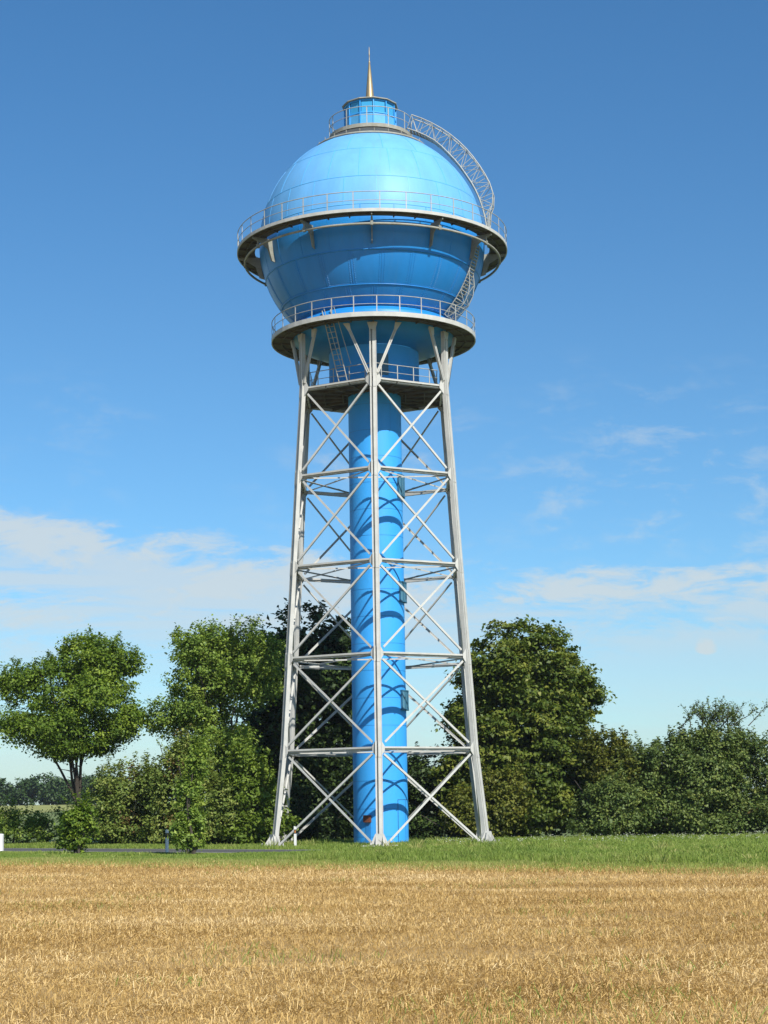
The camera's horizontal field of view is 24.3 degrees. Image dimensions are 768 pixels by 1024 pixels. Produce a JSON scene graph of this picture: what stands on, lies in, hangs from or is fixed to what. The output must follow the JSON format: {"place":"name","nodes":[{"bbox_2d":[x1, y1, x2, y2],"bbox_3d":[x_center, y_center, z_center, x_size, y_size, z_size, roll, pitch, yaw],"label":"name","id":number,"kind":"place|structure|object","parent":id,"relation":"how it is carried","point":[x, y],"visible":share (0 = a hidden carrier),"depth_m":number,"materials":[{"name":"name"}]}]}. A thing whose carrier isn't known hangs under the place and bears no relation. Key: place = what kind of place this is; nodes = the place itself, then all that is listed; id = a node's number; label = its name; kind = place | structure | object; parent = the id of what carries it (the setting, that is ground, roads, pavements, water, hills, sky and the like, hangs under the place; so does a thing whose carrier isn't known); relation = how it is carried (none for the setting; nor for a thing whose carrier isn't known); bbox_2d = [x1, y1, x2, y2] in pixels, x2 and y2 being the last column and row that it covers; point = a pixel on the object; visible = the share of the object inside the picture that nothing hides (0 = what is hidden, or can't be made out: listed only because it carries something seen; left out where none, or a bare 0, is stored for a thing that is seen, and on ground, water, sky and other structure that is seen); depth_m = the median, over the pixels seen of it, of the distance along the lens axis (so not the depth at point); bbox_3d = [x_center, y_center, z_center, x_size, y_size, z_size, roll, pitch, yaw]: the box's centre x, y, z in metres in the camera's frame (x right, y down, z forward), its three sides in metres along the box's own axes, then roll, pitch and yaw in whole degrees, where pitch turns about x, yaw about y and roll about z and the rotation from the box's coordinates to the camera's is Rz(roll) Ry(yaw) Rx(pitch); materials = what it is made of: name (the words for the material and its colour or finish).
{"place":"outdoors","nodes":[
{"label":"outdoors","id":0,"kind":"place"},
{"bbox_2d":[4,848,578,852],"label":"road","id":1,"kind":"structure","parent":0,"point":[141,850],"depth_m":82.88,"materials":[{"name":"grey asphalt"}]},
{"bbox_2d":[55,848,444,852],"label":"road marking","id":2,"kind":"object","parent":1,"relation":"on","point":[220,852],"depth_m":81.38,"materials":[{"name":"paint"}]},
{"bbox_2d":[0,858,767,1023],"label":"stubble field","id":3,"kind":"structure","parent":0,"point":[622,946],"depth_m":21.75,"materials":[{"name":"beige plant"}]},
{"bbox_2d":[0,856,767,875],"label":"field margin weeds","id":4,"kind":"object","parent":3,"relation":"on","point":[458,863],"visible":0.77,"depth_m":53.81,"materials":[{"name":"green plant"}]},
{"bbox_2d":[0,862,767,1023],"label":"weed sprouts","id":5,"kind":"object","parent":3,"relation":"on","point":[519,996],"visible":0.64,"depth_m":18.01,"materials":[{"name":"green plant"}]},
{"bbox_2d":[0,795,767,857],"bbox_3d":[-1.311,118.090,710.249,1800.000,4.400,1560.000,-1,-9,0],"label":"ground","id":6,"kind":"structure","parent":0,"point":[39,808],"depth_m":195.72,"materials":[{"name":"soil"}]},
{"bbox_2d":[0,834,3,850],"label":"marker block","id":7,"kind":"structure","parent":6,"relation":"on","point":[1,842],"depth_m":87.65,"materials":[{"name":"white plastic"}]},
{"bbox_2d":[0,778,17,805],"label":"tree","id":8,"kind":"object","parent":6,"relation":"on","point":[5,789],"visible":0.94,"depth_m":389.53,"materials":[{"name":"green plant"}]},
{"bbox_2d":[0,793,87,843],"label":"field hedge","id":9,"kind":"object","parent":6,"relation":"on","point":[11,823],"visible":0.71,"depth_m":98.93,"materials":[{"name":"green plant"}]},
{"bbox_2d":[5,771,89,805],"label":"tree","id":10,"kind":"object","parent":6,"relation":"on","point":[51,790],"visible":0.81,"depth_m":392.59,"materials":[{"name":"green plant"}]},
{"bbox_2d":[0,624,154,805],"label":"maple tree","id":11,"kind":"object","parent":6,"relation":"on","point":[61,730],"visible":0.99,"depth_m":96.47,"materials":[{"name":"green plant"}]},
{"bbox_2d":[53,787,101,853],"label":"leafy bush","id":12,"kind":"object","parent":6,"relation":"on","point":[76,822],"visible":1,"depth_m":79.00,"materials":[{"name":"green plant"}]},
{"bbox_2d":[71,767,123,804],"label":"tree","id":13,"kind":"object","parent":6,"relation":"on","point":[86,779],"visible":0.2,"depth_m":397.74,"materials":[{"name":"green plant"}]},
{"bbox_2d":[85,751,170,843],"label":"thicket bush","id":14,"kind":"object","parent":6,"relation":"on","point":[116,802],"visible":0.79,"depth_m":92.53,"materials":[{"name":"green plant"}]},
{"bbox_2d":[165,829,168,851],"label":"delineator post","id":15,"kind":"object","parent":6,"relation":"on","point":[166,842],"visible":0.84,"depth_m":78.14,"materials":[{"name":"white plastic"}]},
{"bbox_2d":[130,723,227,843],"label":"thicket bush","id":16,"kind":"object","parent":6,"relation":"on","point":[158,789],"visible":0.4,"depth_m":91.48,"materials":[{"name":"green plant"}]},
{"bbox_2d":[167,726,214,853],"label":"sapling","id":17,"kind":"object","parent":6,"relation":"on","point":[185,832],"visible":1,"depth_m":74.35,"materials":[{"name":"green plant"}]},
{"bbox_2d":[135,613,285,809],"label":"elm tree","id":18,"kind":"object","parent":6,"relation":"on","point":[226,666],"visible":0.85,"depth_m":95.77,"materials":[{"name":"green plant"}]},
{"bbox_2d":[195,760,269,843],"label":"thicket bush","id":19,"kind":"object","parent":6,"relation":"on","point":[216,800],"visible":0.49,"depth_m":89.06,"materials":[{"name":"green plant"}]},
{"bbox_2d":[217,735,303,843],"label":"light green bush","id":20,"kind":"object","parent":6,"relation":"on","point":[260,778],"visible":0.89,"depth_m":88.94,"materials":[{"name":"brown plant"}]},
{"bbox_2d":[237,597,352,802],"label":"dark chestnut tree","id":21,"kind":"object","parent":6,"relation":"on","point":[311,702],"visible":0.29,"depth_m":103.59,"materials":[{"name":"green plant"}]},
{"bbox_2d":[294,826,296,844],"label":"delineator post","id":22,"kind":"object","parent":6,"relation":"on","point":[295,835],"visible":0.92,"depth_m":84.19,"materials":[{"name":"white plastic"}]},
{"bbox_2d":[267,774,352,840],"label":"elder shrub","id":23,"kind":"object","parent":6,"relation":"on","point":[305,801],"visible":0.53,"depth_m":99.11,"materials":[{"name":"green plant"}]},
{"bbox_2d":[320,757,416,839],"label":"elder shrub","id":24,"kind":"object","parent":6,"relation":"on","point":[346,799],"visible":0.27,"depth_m":100.43,"materials":[{"name":"green plant"}]},
{"bbox_2d":[237,49,506,846],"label":"water tower","id":25,"kind":"structure","parent":6,"relation":"on","point":[372,236],"depth_m":89.19,"materials":[{"name":"blue metal"}]},
{"bbox_2d":[0,845,767,865],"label":"verge grass","id":26,"kind":"structure","parent":6,"relation":"on","point":[635,855],"depth_m":58.09,"materials":[{"name":"green plant"}]},
{"bbox_2d":[0,835,767,860],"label":"verge weeds","id":27,"kind":"object","parent":6,"relation":"on","point":[470,843],"visible":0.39,"depth_m":75.49,"materials":[{"name":"green plant"}]},
{"bbox_2d":[4,831,767,850],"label":"verge grass","id":28,"kind":"structure","parent":6,"relation":"on","point":[686,841],"depth_m":84.25,"materials":[{"name":"green plant"}]},
{"bbox_2d":[407,741,470,838],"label":"elder shrub","id":29,"kind":"object","parent":6,"relation":"on","point":[417,766],"visible":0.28,"depth_m":101.40,"materials":[{"name":"green plant"}]},
{"bbox_2d":[420,756,538,838],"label":"olive shrub","id":30,"kind":"object","parent":6,"relation":"on","point":[500,793],"visible":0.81,"depth_m":96.35,"materials":[{"name":"green plant"}]},
{"bbox_2d":[422,614,617,837],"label":"chestnut tree","id":31,"kind":"object","parent":6,"relation":"on","point":[545,699],"visible":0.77,"depth_m":99.36,"materials":[{"name":"green plant"}]},
{"bbox_2d":[437,831,757,841],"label":"white wildflowers","id":32,"kind":"object","parent":6,"relation":"on","point":[602,837],"visible":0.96,"depth_m":83.29,"materials":[{"name":"white plant"}]},
{"bbox_2d":[565,761,661,837],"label":"hawthorn shrub","id":33,"kind":"object","parent":6,"relation":"on","point":[611,814],"visible":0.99,"depth_m":94.64,"materials":[{"name":"green plant"}]},
{"bbox_2d":[569,722,675,835],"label":"olive shrub","id":34,"kind":"object","parent":6,"relation":"on","point":[612,755],"visible":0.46,"depth_m":97.30,"materials":[{"name":"green plant"}]},
{"bbox_2d":[626,722,710,835],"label":"hawthorn shrub","id":35,"kind":"object","parent":6,"relation":"on","point":[650,757],"visible":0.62,"depth_m":96.12,"materials":[{"name":"green plant"}]},
{"bbox_2d":[649,719,752,835],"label":"hawthorn shrub","id":36,"kind":"object","parent":6,"relation":"on","point":[688,756],"visible":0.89,"depth_m":95.35,"materials":[{"name":"green plant"}]},
{"bbox_2d":[676,695,767,835],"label":"hawthorn shrub","id":37,"kind":"object","parent":6,"relation":"on","point":[740,738],"visible":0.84,"depth_m":96.11,"materials":[{"name":"green plant"}]},
{"bbox_2d":[737,730,767,834],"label":"hawthorn shrub","id":38,"kind":"object","parent":6,"relation":"on","point":[760,767],"visible":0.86,"depth_m":95.66,"materials":[{"name":"green plant"}]},
{"bbox_2d":[0,0,767,805],"label":"sky","id":39,"kind":"structure","parent":0,"point":[609,400],"materials":[{"name":"blue"}]}
]}

